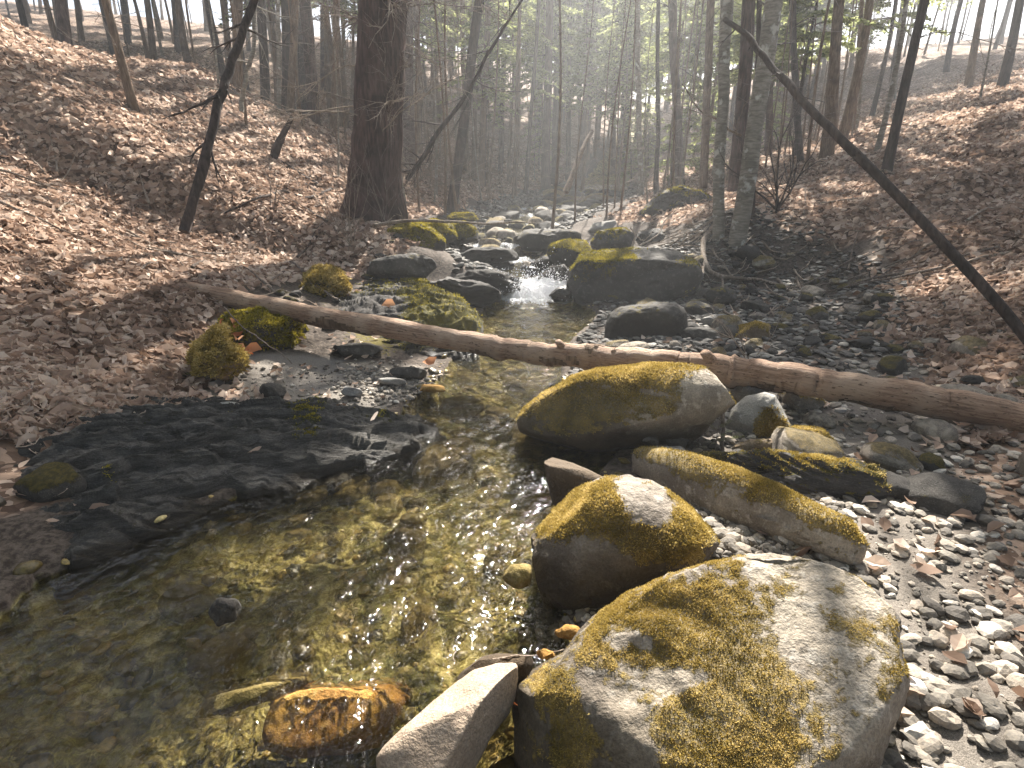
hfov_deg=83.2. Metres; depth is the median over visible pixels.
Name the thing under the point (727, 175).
hemlock tree
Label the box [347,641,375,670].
sunken stone
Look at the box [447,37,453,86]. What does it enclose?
hemlock tree
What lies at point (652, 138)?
hemlock tree
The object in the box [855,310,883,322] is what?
bank rock
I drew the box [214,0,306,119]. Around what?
hemlock tree
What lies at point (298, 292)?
bank rock
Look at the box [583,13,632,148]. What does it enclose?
hemlock tree
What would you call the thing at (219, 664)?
sunken stone
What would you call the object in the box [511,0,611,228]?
bare tree
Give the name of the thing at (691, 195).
bare bush
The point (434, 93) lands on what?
bare tree
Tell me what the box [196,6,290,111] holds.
bare sapling
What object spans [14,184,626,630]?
stream water
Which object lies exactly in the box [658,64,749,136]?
dead branch
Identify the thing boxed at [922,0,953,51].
bare tree
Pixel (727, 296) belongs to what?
rock
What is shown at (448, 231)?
boulder
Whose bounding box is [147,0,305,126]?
bare tree
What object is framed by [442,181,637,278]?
cobbles
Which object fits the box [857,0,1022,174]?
bare tree
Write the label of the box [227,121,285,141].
stick
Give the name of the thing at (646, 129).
bare tree
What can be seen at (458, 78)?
bare tree
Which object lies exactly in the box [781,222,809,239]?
rootlet
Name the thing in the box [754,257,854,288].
stick
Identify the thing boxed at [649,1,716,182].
bare tree
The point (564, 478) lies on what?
rock
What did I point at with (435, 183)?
bare tree
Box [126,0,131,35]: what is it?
hemlock tree
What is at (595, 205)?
stream rock
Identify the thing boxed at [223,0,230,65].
hemlock tree
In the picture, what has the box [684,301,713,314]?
rock
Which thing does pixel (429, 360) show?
fallen leaf
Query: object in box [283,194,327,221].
stick
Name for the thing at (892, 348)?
bank rock
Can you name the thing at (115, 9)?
hemlock tree
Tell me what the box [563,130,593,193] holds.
dead tree
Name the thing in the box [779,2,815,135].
bare tree
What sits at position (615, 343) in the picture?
bank rock
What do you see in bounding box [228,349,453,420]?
shore pebbles
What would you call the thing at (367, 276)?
bank rock
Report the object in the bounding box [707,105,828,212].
bare bush
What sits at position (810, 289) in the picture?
bank rock
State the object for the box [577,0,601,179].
bare tree
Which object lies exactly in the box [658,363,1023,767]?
bank gravel
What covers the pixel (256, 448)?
fallen leaf
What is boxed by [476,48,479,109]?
hemlock tree
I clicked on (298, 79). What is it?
bare tree
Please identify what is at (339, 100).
hemlock tree
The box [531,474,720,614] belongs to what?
boulder
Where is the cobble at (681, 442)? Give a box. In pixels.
[666,438,689,447]
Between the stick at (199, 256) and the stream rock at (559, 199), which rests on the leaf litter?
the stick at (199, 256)
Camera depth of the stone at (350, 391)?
4.26 m
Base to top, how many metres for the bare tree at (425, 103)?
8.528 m
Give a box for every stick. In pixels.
[0,169,81,196]
[0,190,52,204]
[0,200,101,244]
[21,188,79,198]
[31,158,52,179]
[32,149,77,186]
[58,200,73,211]
[62,72,134,116]
[76,190,145,233]
[88,250,119,254]
[97,220,195,257]
[112,69,190,104]
[125,232,196,246]
[126,229,217,255]
[138,168,149,203]
[141,260,162,268]
[146,245,258,266]
[147,121,186,139]
[151,133,199,154]
[171,92,209,114]
[190,259,208,268]
[204,250,240,254]
[218,129,270,139]
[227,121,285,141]
[234,145,299,177]
[238,264,275,292]
[278,158,318,186]
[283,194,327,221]
[289,261,304,272]
[296,221,325,257]
[311,283,338,299]
[630,227,652,240]
[631,222,640,246]
[639,208,677,245]
[710,382,724,450]
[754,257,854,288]
[766,176,823,192]
[786,258,905,287]
[801,198,857,203]
[817,271,903,291]
[823,266,942,292]
[828,237,842,251]
[839,227,912,230]
[847,223,860,269]
[852,247,897,261]
[878,240,922,257]
[881,245,999,274]
[886,251,1009,282]
[892,242,934,265]
[932,266,1005,280]
[966,202,1012,220]
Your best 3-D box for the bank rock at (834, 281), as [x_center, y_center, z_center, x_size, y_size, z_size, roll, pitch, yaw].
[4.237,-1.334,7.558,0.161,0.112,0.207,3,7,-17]
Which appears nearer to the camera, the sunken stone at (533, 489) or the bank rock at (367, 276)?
the sunken stone at (533, 489)
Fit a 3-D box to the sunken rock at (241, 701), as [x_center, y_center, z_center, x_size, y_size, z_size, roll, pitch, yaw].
[-0.832,1.018,1.881,0.356,0.139,0.146,-7,19,-21]
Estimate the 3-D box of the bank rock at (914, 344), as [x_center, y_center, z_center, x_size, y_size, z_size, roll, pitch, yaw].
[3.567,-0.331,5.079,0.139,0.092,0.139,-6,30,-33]
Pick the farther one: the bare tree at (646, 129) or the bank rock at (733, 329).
the bare tree at (646, 129)
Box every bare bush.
[248,148,290,210]
[290,129,370,250]
[329,137,419,221]
[402,132,459,185]
[402,136,472,187]
[403,113,447,180]
[406,133,477,189]
[417,102,481,175]
[431,112,455,153]
[619,129,670,187]
[677,167,703,208]
[698,297,792,358]
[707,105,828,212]
[759,95,814,194]
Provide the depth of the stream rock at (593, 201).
20.64 m
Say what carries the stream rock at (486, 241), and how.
in the stream water
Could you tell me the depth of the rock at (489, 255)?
9.53 m
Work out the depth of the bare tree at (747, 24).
12.68 m
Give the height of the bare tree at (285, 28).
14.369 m
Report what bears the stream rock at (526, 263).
in the stream water
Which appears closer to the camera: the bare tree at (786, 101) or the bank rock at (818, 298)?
the bank rock at (818, 298)
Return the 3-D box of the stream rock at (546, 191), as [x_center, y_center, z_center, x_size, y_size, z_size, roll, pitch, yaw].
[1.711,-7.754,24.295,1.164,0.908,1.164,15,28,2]
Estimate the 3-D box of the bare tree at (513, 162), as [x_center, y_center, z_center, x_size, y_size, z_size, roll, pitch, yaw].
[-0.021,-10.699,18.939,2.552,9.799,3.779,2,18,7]
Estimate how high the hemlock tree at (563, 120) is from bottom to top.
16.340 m
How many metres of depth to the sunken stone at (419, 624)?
2.36 m
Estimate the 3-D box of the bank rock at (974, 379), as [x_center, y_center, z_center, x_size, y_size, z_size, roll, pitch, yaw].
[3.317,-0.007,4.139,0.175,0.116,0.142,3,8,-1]
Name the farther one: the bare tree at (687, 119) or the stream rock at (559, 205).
the stream rock at (559, 205)
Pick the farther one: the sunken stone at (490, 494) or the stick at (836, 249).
the stick at (836, 249)
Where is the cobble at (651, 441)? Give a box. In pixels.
[642,437,658,445]
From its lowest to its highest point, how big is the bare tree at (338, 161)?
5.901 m
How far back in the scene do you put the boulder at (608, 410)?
3.38 m
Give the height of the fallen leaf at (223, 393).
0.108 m
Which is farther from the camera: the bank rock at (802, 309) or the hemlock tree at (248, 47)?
the hemlock tree at (248, 47)
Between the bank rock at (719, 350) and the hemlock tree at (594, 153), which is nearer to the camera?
the bank rock at (719, 350)
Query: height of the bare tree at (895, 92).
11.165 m
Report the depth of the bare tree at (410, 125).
15.84 m
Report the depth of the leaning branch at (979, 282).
4.49 m
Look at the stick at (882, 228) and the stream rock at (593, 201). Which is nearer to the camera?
the stick at (882, 228)
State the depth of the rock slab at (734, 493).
2.58 m
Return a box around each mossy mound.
[184,321,251,381]
[216,305,309,350]
[298,262,352,298]
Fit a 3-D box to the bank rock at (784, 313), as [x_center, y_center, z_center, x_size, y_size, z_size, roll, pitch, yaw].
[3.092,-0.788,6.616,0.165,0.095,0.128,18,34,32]
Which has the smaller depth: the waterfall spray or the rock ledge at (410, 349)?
the rock ledge at (410, 349)
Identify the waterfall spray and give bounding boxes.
[491,247,575,300]
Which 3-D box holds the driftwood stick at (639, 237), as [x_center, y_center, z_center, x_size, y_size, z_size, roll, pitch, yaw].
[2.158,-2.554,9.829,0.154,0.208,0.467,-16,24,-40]
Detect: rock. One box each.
[0,495,6,506]
[13,462,86,502]
[194,676,313,720]
[262,684,409,758]
[274,290,284,295]
[289,290,301,296]
[361,274,378,280]
[374,253,385,257]
[376,662,517,767]
[429,276,501,307]
[446,211,478,221]
[452,267,459,272]
[453,268,521,294]
[457,653,533,682]
[461,247,518,263]
[478,233,485,239]
[479,238,500,247]
[480,262,492,267]
[481,244,499,247]
[485,220,506,235]
[486,217,503,222]
[486,227,503,237]
[489,262,512,273]
[494,210,519,225]
[495,229,515,248]
[503,238,513,246]
[506,205,521,217]
[508,220,525,234]
[514,246,526,259]
[520,261,529,265]
[520,265,527,275]
[522,224,534,230]
[524,199,534,208]
[524,209,532,214]
[525,265,538,278]
[528,216,542,225]
[530,256,551,272]
[532,200,548,207]
[534,206,548,214]
[535,210,557,220]
[535,221,550,228]
[542,189,564,196]
[542,193,562,203]
[542,200,552,209]
[543,264,568,280]
[544,458,600,505]
[549,285,572,302]
[552,186,564,193]
[555,216,563,223]
[556,203,563,208]
[556,209,565,214]
[558,213,572,218]
[560,205,582,213]
[561,210,577,214]
[562,200,578,205]
[579,202,592,208]
[582,189,595,194]
[583,193,604,203]
[585,199,601,203]
[587,220,616,231]
[589,203,600,209]
[590,227,634,248]
[598,189,610,193]
[604,339,628,347]
[618,341,650,348]
[631,299,643,304]
[636,228,664,242]
[636,298,654,303]
[669,340,681,346]
[680,327,720,339]
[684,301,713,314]
[687,299,708,303]
[688,322,698,326]
[694,255,703,264]
[694,447,891,499]
[700,314,725,324]
[703,287,736,304]
[710,315,742,328]
[710,347,726,354]
[712,303,725,310]
[714,325,739,338]
[724,344,735,351]
[726,386,769,401]
[727,250,735,257]
[732,261,740,268]
[735,320,770,339]
[736,244,759,260]
[737,284,746,289]
[739,300,769,311]
[740,345,754,354]
[743,338,763,348]
[745,287,758,294]
[748,312,767,319]
[752,255,775,269]
[767,348,777,355]
[770,323,788,330]
[771,426,844,457]
[773,296,784,300]
[774,250,780,256]
[774,311,786,316]
[775,284,785,289]
[776,392,826,409]
[779,316,792,321]
[781,341,792,346]
[782,328,795,333]
[784,307,796,313]
[786,253,794,256]
[786,292,796,297]
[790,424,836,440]
[795,347,811,356]
[796,345,806,349]
[797,307,808,312]
[798,292,813,301]
[800,285,825,296]
[801,324,808,330]
[802,412,836,428]
[803,335,821,347]
[805,306,831,316]
[808,278,818,284]
[812,311,828,322]
[815,296,825,301]
[819,333,841,342]
[828,278,841,285]
[837,283,850,291]
[843,304,862,312]
[847,337,873,347]
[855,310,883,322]
[857,331,872,336]
[859,442,923,472]
[862,293,872,304]
[869,293,893,306]
[872,320,891,328]
[876,355,907,375]
[878,341,888,347]
[885,471,910,499]
[886,344,903,352]
[900,472,986,521]
[907,340,923,350]
[910,418,958,444]
[911,325,927,331]
[918,452,945,471]
[921,337,939,344]
[934,384,992,424]
[947,335,987,354]
[959,375,984,385]
[993,394,1017,401]
[1007,374,1023,386]
[1016,451,1023,475]
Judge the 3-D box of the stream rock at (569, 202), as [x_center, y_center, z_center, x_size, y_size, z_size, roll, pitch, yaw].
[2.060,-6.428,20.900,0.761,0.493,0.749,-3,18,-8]
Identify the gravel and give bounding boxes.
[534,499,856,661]
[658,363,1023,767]
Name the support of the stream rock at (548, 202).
on the ground
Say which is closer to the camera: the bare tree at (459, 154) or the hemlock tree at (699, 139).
the bare tree at (459, 154)
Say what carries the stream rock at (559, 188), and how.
on the ground
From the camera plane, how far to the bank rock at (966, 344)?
4.62 m
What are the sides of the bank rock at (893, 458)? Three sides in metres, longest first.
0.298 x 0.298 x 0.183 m
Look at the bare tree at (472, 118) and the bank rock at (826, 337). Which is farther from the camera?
the bare tree at (472, 118)
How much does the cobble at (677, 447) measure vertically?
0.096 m
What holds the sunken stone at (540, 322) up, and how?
on the ground
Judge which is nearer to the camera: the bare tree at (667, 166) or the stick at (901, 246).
the stick at (901, 246)
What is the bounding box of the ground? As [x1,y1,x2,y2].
[0,1,1023,767]
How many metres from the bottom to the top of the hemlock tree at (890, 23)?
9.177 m
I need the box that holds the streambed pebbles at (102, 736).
[0,302,630,767]
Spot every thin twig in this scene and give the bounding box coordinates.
[223,307,291,363]
[263,289,318,306]
[493,649,563,658]
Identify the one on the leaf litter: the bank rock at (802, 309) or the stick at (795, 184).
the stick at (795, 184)
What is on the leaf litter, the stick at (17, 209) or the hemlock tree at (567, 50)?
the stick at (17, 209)
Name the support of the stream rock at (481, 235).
on the ground
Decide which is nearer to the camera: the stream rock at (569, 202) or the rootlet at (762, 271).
the rootlet at (762, 271)
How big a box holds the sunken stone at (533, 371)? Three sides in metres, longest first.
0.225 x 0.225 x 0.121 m
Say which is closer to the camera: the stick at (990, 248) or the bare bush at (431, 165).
the stick at (990, 248)
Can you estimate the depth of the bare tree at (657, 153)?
17.10 m
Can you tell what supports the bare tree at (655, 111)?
on the ground
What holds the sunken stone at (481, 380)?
on the ground
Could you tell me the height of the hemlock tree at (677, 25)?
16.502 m
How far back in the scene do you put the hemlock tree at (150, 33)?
21.10 m
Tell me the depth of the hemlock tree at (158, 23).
40.19 m
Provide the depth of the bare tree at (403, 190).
13.35 m
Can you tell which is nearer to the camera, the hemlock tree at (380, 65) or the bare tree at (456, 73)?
the hemlock tree at (380, 65)
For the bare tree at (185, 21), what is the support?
on the ground
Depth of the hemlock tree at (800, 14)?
15.55 m
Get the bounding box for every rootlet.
[757,264,779,273]
[761,241,783,253]
[773,255,790,259]
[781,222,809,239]
[797,254,828,266]
[800,238,834,245]
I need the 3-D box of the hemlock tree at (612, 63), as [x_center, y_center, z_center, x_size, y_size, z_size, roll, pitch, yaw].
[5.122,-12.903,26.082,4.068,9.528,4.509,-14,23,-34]
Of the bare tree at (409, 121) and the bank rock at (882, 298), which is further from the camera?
the bare tree at (409, 121)
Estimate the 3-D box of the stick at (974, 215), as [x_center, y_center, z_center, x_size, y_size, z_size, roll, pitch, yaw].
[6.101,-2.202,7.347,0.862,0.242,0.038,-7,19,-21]
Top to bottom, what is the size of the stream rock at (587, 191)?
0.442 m
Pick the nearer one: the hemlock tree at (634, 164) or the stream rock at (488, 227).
the stream rock at (488, 227)
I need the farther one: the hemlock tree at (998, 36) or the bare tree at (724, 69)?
the hemlock tree at (998, 36)
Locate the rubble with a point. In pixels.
(822, 349)
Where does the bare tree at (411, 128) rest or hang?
on the ground
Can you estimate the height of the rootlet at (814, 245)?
0.133 m
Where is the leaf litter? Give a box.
[0,14,1023,453]
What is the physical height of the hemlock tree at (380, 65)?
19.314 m
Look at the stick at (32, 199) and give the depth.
6.45 m
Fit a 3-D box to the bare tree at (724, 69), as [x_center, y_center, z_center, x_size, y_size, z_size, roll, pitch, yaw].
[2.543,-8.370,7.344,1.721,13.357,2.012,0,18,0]
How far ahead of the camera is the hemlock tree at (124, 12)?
30.10 m
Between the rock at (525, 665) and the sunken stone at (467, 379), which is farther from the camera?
the sunken stone at (467, 379)
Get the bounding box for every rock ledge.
[5,395,446,614]
[338,277,483,333]
[379,336,479,371]
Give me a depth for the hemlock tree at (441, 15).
23.44 m
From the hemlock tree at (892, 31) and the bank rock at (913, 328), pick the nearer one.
the bank rock at (913, 328)
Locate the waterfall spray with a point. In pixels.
(544, 287)
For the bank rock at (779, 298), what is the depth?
7.32 m
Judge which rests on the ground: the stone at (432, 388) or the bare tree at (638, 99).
the bare tree at (638, 99)
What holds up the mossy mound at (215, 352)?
on the ground
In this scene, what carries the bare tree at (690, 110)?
on the ground
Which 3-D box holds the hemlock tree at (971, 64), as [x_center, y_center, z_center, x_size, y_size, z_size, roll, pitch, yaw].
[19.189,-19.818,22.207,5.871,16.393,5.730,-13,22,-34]
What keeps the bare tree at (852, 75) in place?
on the ground
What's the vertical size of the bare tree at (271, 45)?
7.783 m
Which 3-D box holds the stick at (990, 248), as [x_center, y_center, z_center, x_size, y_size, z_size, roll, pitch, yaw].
[4.915,-1.420,6.662,1.060,0.403,0.032,12,21,32]
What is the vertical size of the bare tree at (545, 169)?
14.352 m
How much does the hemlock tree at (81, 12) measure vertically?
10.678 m
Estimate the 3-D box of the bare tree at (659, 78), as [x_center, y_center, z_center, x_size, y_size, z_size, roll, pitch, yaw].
[5.302,-10.634,22.044,2.863,6.850,2.889,-4,19,-14]
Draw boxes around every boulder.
[366,253,436,277]
[387,222,446,250]
[417,217,457,243]
[453,220,478,245]
[512,553,910,767]
[515,229,581,251]
[516,361,736,455]
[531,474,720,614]
[547,237,592,268]
[566,246,703,306]
[604,301,687,339]
[639,184,712,216]
[726,392,791,437]
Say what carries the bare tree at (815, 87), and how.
on the ground
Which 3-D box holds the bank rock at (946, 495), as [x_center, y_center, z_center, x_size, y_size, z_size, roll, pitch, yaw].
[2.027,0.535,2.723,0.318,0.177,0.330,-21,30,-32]
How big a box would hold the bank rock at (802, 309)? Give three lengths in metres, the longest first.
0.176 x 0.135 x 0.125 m
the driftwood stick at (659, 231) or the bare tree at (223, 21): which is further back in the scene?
the bare tree at (223, 21)
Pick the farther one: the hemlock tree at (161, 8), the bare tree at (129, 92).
the hemlock tree at (161, 8)
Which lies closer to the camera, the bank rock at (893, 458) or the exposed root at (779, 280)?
the bank rock at (893, 458)
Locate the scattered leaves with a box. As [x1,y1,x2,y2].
[12,237,1023,719]
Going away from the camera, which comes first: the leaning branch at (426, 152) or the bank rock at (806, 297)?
the bank rock at (806, 297)
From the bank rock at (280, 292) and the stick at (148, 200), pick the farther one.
the stick at (148, 200)
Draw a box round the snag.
[269,115,292,159]
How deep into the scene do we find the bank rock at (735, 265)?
8.49 m
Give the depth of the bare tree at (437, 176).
15.33 m
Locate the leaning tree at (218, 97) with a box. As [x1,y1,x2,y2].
[163,0,295,233]
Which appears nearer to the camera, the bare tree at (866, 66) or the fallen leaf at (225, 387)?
the fallen leaf at (225, 387)
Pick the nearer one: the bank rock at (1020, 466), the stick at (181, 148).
the bank rock at (1020, 466)
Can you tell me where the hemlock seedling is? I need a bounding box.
[707,418,744,450]
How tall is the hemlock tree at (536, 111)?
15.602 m
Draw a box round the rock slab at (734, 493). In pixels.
[630,445,870,565]
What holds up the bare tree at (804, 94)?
on the ground
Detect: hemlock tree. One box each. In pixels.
[15,0,28,27]
[22,0,32,23]
[38,0,43,13]
[43,0,56,39]
[51,0,56,29]
[74,0,84,42]
[79,0,83,21]
[98,0,114,54]
[112,0,117,14]
[120,0,132,44]
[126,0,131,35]
[133,0,148,58]
[144,0,156,59]
[153,0,163,38]
[159,0,163,19]
[164,0,173,43]
[171,0,181,53]
[175,0,191,62]
[202,0,208,31]
[204,0,225,75]
[204,3,219,75]
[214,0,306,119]
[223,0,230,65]
[226,0,256,93]
[236,0,519,225]
[244,0,250,50]
[266,0,276,104]
[266,7,271,57]
[273,0,357,126]
[313,0,330,118]
[323,0,356,126]
[328,1,465,47]
[344,0,468,139]
[414,0,484,139]
[420,2,467,106]
[421,0,521,141]
[434,14,467,113]
[437,0,524,184]
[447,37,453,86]
[451,48,454,75]
[454,0,567,183]
[455,1,531,126]
[467,1,511,111]
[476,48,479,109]
[478,0,553,124]
[501,0,585,86]
[506,0,603,114]
[517,0,584,125]
[520,93,563,169]
[535,0,630,158]
[543,0,634,157]
[552,0,624,190]
[553,2,619,139]
[561,16,581,122]
[572,0,671,190]
[574,1,628,147]
[575,0,669,162]
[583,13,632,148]
[591,0,668,170]
[611,118,649,181]
[618,0,683,146]
[624,0,730,170]
[631,5,669,86]
[632,115,661,168]
[643,61,714,180]
[645,2,716,92]
[648,20,677,101]
[659,0,762,138]
[663,0,717,130]
[663,36,688,109]
[684,92,728,172]
[688,0,739,106]
[702,0,828,92]
[713,1,755,68]
[726,153,730,180]
[732,2,787,81]
[738,0,873,145]
[749,58,792,150]
[753,0,890,155]
[753,5,816,117]
[755,4,829,100]
[781,0,852,109]
[804,0,854,97]
[817,6,855,87]
[820,0,884,82]
[823,0,951,116]
[846,0,897,67]
[847,1,859,77]
[890,0,912,68]
[930,0,958,41]
[962,0,1010,49]
[963,0,985,87]
[995,0,1023,88]
[999,0,1012,44]
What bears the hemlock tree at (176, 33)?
on the ground
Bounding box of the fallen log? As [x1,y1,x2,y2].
[162,276,1023,432]
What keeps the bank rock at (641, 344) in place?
on the ground
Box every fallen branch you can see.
[224,180,333,213]
[374,208,546,226]
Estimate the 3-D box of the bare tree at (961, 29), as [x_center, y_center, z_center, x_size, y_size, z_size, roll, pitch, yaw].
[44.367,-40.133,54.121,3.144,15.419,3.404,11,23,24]
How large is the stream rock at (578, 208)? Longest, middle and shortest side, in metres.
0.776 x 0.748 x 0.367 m
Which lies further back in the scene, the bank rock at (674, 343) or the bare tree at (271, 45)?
the bare tree at (271, 45)
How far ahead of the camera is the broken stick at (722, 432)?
3.42 m
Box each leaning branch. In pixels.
[401,0,522,198]
[715,17,1023,344]
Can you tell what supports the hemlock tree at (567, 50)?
on the ground
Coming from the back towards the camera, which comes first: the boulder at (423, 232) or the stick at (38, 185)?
the boulder at (423, 232)
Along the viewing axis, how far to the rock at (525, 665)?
1.72 m
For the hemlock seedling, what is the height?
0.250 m
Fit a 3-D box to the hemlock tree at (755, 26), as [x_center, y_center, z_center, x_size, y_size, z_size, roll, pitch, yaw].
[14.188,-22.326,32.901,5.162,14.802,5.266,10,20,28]
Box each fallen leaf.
[214,379,224,385]
[218,384,230,391]
[218,390,227,397]
[231,387,244,393]
[232,331,242,335]
[239,394,249,401]
[245,342,261,352]
[248,446,261,452]
[254,385,259,397]
[381,299,394,306]
[423,357,435,364]
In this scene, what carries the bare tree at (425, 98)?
on the ground
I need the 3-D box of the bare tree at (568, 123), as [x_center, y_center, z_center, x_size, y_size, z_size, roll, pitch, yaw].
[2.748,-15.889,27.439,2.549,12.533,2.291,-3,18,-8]
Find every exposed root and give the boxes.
[700,225,798,289]
[721,277,725,310]
[759,290,791,301]
[776,278,797,292]
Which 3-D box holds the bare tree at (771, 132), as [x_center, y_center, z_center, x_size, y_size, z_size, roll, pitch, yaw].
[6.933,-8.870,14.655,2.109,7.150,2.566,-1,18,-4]
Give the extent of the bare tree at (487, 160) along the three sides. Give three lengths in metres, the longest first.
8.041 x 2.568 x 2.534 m
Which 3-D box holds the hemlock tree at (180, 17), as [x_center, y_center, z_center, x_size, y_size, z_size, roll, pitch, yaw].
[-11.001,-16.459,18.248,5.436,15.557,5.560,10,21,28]
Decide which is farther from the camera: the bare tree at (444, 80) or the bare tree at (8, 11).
the bare tree at (8, 11)
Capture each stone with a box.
[108,654,135,676]
[158,583,215,623]
[186,632,257,699]
[208,597,241,625]
[241,624,263,641]
[259,383,286,398]
[284,528,311,543]
[294,488,327,508]
[327,531,344,545]
[333,343,383,357]
[333,481,370,502]
[341,386,361,396]
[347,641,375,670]
[373,493,402,519]
[378,378,405,384]
[381,569,407,591]
[384,527,426,560]
[389,367,426,379]
[400,604,437,653]
[412,444,477,492]
[419,384,445,391]
[436,588,459,605]
[438,395,484,418]
[446,437,474,460]
[457,373,478,386]
[475,374,485,384]
[476,485,503,503]
[479,414,500,426]
[482,372,493,375]
[483,555,509,575]
[485,356,497,362]
[485,407,509,417]
[487,386,503,394]
[489,423,517,442]
[491,756,515,767]
[496,373,508,379]
[497,331,510,336]
[501,367,526,377]
[502,376,516,385]
[502,563,531,588]
[505,380,544,399]
[508,429,556,459]
[511,329,531,339]
[518,372,529,379]
[520,492,551,514]
[522,322,542,334]
[524,485,545,494]
[527,320,545,325]
[527,365,550,376]
[536,648,554,660]
[542,479,549,494]
[543,328,566,342]
[554,624,579,639]
[731,439,771,450]
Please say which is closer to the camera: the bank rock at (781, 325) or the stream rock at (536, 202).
the bank rock at (781, 325)
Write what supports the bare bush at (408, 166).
on the ground
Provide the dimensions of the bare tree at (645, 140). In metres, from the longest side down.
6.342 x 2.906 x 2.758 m
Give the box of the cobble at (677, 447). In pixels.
[657,446,688,451]
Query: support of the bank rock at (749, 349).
on the ground
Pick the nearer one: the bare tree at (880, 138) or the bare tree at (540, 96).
the bare tree at (880, 138)
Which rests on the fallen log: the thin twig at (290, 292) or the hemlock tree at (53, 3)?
the thin twig at (290, 292)
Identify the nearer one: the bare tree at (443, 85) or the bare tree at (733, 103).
the bare tree at (443, 85)
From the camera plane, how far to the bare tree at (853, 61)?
18.54 m
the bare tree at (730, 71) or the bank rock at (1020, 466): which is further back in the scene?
the bare tree at (730, 71)
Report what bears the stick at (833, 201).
on the leaf litter
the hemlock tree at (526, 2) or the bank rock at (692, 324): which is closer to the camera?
the bank rock at (692, 324)
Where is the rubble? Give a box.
[569,205,1005,375]
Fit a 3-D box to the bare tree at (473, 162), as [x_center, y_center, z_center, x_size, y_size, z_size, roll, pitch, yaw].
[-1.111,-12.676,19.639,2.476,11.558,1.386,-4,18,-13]
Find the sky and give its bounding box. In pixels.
[0,0,1023,103]
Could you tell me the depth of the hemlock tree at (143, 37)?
23.43 m
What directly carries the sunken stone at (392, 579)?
on the ground
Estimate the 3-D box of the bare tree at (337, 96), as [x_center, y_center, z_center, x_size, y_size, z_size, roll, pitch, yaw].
[-2.926,-6.136,10.638,2.933,6.402,2.785,9,22,18]
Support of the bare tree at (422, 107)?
on the ground
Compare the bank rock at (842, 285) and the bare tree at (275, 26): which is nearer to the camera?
the bank rock at (842, 285)
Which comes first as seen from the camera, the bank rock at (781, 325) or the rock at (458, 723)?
the rock at (458, 723)
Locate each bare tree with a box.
[5,0,10,18]
[25,0,210,112]
[32,0,72,45]
[69,0,167,56]
[86,0,144,56]
[137,0,236,92]
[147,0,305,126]
[151,0,181,57]
[156,0,228,63]
[156,1,195,37]
[190,0,254,92]
[232,0,242,89]
[249,0,310,92]
[254,2,281,72]
[256,3,295,105]
[257,0,312,102]
[259,0,338,126]
[272,19,319,106]
[276,0,281,108]
[281,0,307,109]
[282,0,410,177]
[286,0,327,114]
[286,4,356,140]
[295,29,429,203]
[296,9,416,178]
[296,35,352,106]
[297,1,356,124]
[298,0,320,123]
[308,0,339,133]
[312,5,341,91]
[341,8,355,86]
[347,0,355,114]
[401,0,491,211]
[401,77,426,179]
[402,27,436,142]
[402,79,437,176]
[403,0,435,168]
[403,0,495,195]
[403,0,516,214]
[403,1,459,211]
[403,1,501,210]
[404,0,498,204]
[406,0,459,182]
[406,0,492,201]
[413,0,430,153]
[413,0,431,171]
[414,6,448,154]
[421,16,431,92]
[422,0,459,141]
[423,2,493,151]
[426,0,512,199]
[430,1,467,133]
[435,0,501,159]
[437,0,467,171]
[439,0,492,179]
[447,0,496,213]
[447,1,471,163]
[448,0,517,187]
[449,0,492,180]
[452,19,465,115]
[456,4,511,180]
[457,0,525,201]
[475,0,552,198]
[482,0,532,172]
[486,0,539,195]
[496,25,552,172]
[506,19,541,169]
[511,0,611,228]
[514,7,563,144]
[521,0,563,194]
[522,0,571,174]
[522,43,569,179]
[525,0,623,221]
[530,0,567,189]
[531,0,572,185]
[539,1,598,184]
[561,0,584,181]
[564,0,642,207]
[565,0,657,216]
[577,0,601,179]
[579,0,684,210]
[581,1,649,207]
[591,0,693,203]
[609,0,622,174]
[614,45,662,194]
[614,57,667,183]
[617,8,692,185]
[619,0,644,195]
[620,36,666,173]
[622,3,716,193]
[632,78,666,176]
[633,18,699,183]
[637,0,669,193]
[641,0,699,186]
[641,0,716,186]
[643,0,738,192]
[643,3,691,183]
[647,0,717,184]
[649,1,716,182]
[653,0,714,186]
[654,99,667,124]
[659,1,729,170]
[668,20,704,168]
[687,3,819,167]
[691,0,761,214]
[699,0,714,190]
[702,0,755,173]
[712,0,737,241]
[727,0,809,191]
[728,0,851,249]
[728,21,754,136]
[751,53,817,152]
[752,31,812,155]
[753,0,852,180]
[760,0,813,168]
[765,0,850,150]
[769,2,827,154]
[771,0,875,172]
[773,26,819,144]
[774,6,820,145]
[778,24,890,143]
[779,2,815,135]
[782,2,876,154]
[784,2,870,139]
[789,0,832,161]
[789,1,826,124]
[790,18,845,132]
[802,0,886,128]
[812,2,874,132]
[813,0,914,129]
[814,0,893,135]
[816,0,891,129]
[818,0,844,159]
[824,6,911,107]
[839,3,904,121]
[839,47,877,103]
[840,0,878,121]
[847,0,908,154]
[855,0,875,129]
[855,12,891,91]
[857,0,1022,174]
[869,10,931,82]
[893,0,922,99]
[893,1,915,56]
[899,1,917,45]
[906,0,948,54]
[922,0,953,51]
[923,0,1016,100]
[934,0,963,71]
[940,2,948,42]
[957,0,977,42]
[961,0,973,39]
[988,3,1003,41]
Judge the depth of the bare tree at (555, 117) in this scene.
26.33 m
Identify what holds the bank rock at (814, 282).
on the ground
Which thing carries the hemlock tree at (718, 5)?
on the ground
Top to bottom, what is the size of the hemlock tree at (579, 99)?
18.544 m
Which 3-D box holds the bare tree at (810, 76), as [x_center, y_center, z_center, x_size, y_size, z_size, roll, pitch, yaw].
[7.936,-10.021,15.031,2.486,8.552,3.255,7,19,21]

